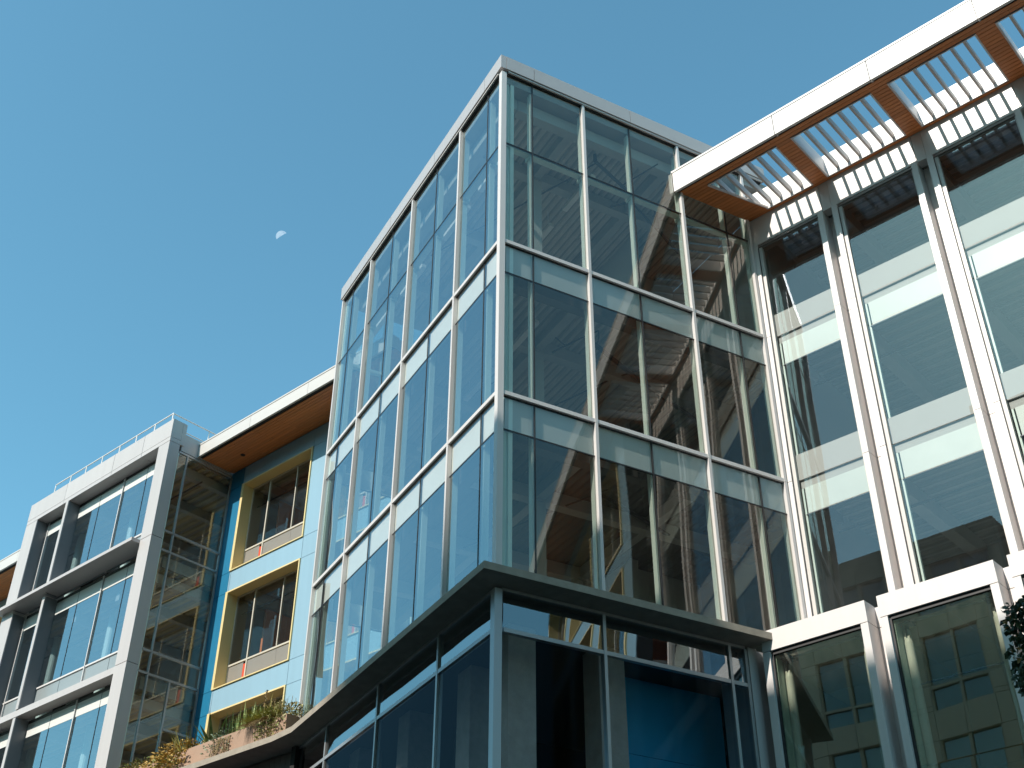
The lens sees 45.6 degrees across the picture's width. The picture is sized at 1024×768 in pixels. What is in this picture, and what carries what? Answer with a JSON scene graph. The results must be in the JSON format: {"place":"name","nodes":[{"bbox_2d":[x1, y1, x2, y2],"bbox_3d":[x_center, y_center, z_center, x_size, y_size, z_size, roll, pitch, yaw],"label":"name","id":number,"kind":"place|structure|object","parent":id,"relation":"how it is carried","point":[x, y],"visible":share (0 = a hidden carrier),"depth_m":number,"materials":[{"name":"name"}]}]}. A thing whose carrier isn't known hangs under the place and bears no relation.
{"place":"outdoors","nodes":[
{"label":"outdoors","id":0,"kind":"place"},
{"bbox_2d":[167,728,214,751],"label":"tufted grass","id":1,"kind":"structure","parent":0,"point":[186,740],"depth_m":32.96,"materials":[{"name":"green plant"}]},
{"bbox_2d":[276,231,285,238],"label":"moon","id":2,"kind":"object","parent":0,"point":[279,234],"visible":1,"depth_m":874.95,"materials":[{"name":"white"}]},
{"bbox_2d":[0,0,1023,559],"label":"sky","id":3,"kind":"structure","parent":0,"point":[155,155],"materials":[{"name":"blue"}]},
{"bbox_2d":[298,54,843,744],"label":"glass tower","id":4,"kind":"structure","parent":0,"point":[576,388],"depth_m":30.53,"materials":[{"name":"glass"}]},
{"bbox_2d":[668,0,1023,767],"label":"white wing","id":5,"kind":"structure","parent":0,"point":[888,256],"depth_m":28.41,"materials":[{"name":"white paint"}]},
{"bbox_2d":[759,221,888,615],"bbox_3d":[7.233,0.705,28.628,1.799,11.310,0.100,-27,-43,33],"label":"window frame","id":6,"kind":"structure","parent":5,"relation":"in","point":[762,256],"depth_m":28.73,"materials":[{"name":"white metal"}]},
{"bbox_2d":[838,170,1010,583],"bbox_3d":[9.090,-0.243,27.270,2.041,11.310,0.100,-27,-43,33],"label":"window frame","id":7,"kind":"structure","parent":5,"relation":"in","point":[911,549],"depth_m":27.35,"materials":[{"name":"white metal"}]},
{"bbox_2d":[934,116,1023,481],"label":"window frame","id":8,"kind":"structure","parent":5,"relation":"in","point":[1017,449],"depth_m":26.72,"materials":[{"name":"white metal"}]},
{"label":"pavement","id":9,"kind":"structure","parent":0,"visible":0},
{"bbox_2d":[0,419,233,767],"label":"silver bay","id":10,"kind":"object","parent":9,"relation":"on","point":[146,515],"visible":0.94,"depth_m":43.02,"materials":[{"name":"grey metal"}]},
{"bbox_2d":[54,413,215,491],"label":"roof railing","id":11,"kind":"object","parent":10,"relation":"on","point":[136,436],"visible":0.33,"depth_m":45.50,"materials":[{"name":"silver metal"}]},
{"bbox_2d":[181,560,776,767],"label":"street storefront","id":12,"kind":"object","parent":9,"relation":"on","point":[499,683],"visible":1,"depth_m":24.78,"materials":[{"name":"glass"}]},
{"bbox_2d":[0,549,118,710],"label":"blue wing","id":13,"kind":"structure","parent":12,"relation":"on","point":[8,565],"depth_m":50.35,"materials":[{"name":"blue glass"}]},
{"bbox_2d":[139,713,299,767],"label":"planter","id":14,"kind":"object","parent":12,"relation":"on","point":[240,738],"visible":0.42,"depth_m":31.49,"materials":[{"name":"concrete"}]},
{"bbox_2d":[119,754,158,767],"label":"trailing succulent","id":15,"kind":"object","parent":14,"relation":"in","point":[136,762],"visible":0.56,"depth_m":34.12,"materials":[{"name":"green plant"}]},
{"bbox_2d":[139,737,202,767],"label":"golden bush","id":16,"kind":"object","parent":14,"relation":"in","point":[162,760],"visible":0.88,"depth_m":32.97,"materials":[{"name":"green plant"}]},
{"bbox_2d":[194,714,227,742],"bbox_3d":[-7.909,9.416,32.742,1.363,0.775,1.596,11,-37,-14],"label":"aloe","id":17,"kind":"object","parent":14,"relation":"in","point":[205,738],"visible":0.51,"depth_m":32.46,"materials":[{"name":"green plant"}]},
{"bbox_2d":[200,724,236,757],"bbox_3d":[-7.605,9.486,32.070,1.463,1.095,0.894,-27,-43,33],"label":"silver shrub","id":18,"kind":"object","parent":14,"relation":"in","point":[222,740],"visible":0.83,"depth_m":31.85,"materials":[{"name":"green plant"}]},
{"bbox_2d":[225,701,262,734],"bbox_3d":[-6.912,8.779,32.047,1.526,0.982,0.466,-27,-43,33],"label":"snake plant","id":19,"kind":"object","parent":14,"relation":"on","point":[236,725],"visible":0.27,"depth_m":32.10,"materials":[{"name":"green plant"}]},
{"bbox_2d":[223,694,291,730],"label":"weeping grass","id":20,"kind":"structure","parent":14,"relation":"on","point":[250,721],"depth_m":31.09,"materials":[{"name":"green plant"}]},
{"bbox_2d":[263,690,272,709],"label":"seed stalks","id":21,"kind":"object","parent":14,"relation":"in","point":[265,701],"visible":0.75,"depth_m":31.92,"materials":[{"name":"beige plant"}]},
{"bbox_2d":[253,696,310,740],"bbox_3d":[-5.871,8.497,30.923,1.586,1.101,0.904,-27,-43,33],"label":"cream bush","id":22,"kind":"object","parent":14,"relation":"in","point":[291,709],"visible":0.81,"depth_m":30.72,"materials":[{"name":"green plant"}]},
{"bbox_2d":[191,338,422,746],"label":"blue wing","id":23,"kind":"structure","parent":12,"relation":"on","point":[271,456],"depth_m":40.71,"materials":[{"name":"blue paint"}]},
{"bbox_2d":[1000,595,1023,696],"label":"street tree","id":24,"kind":"object","parent":9,"relation":"on","point":[1018,640],"visible":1,"depth_m":11.97,"materials":[{"name":"green plant"}]}
]}

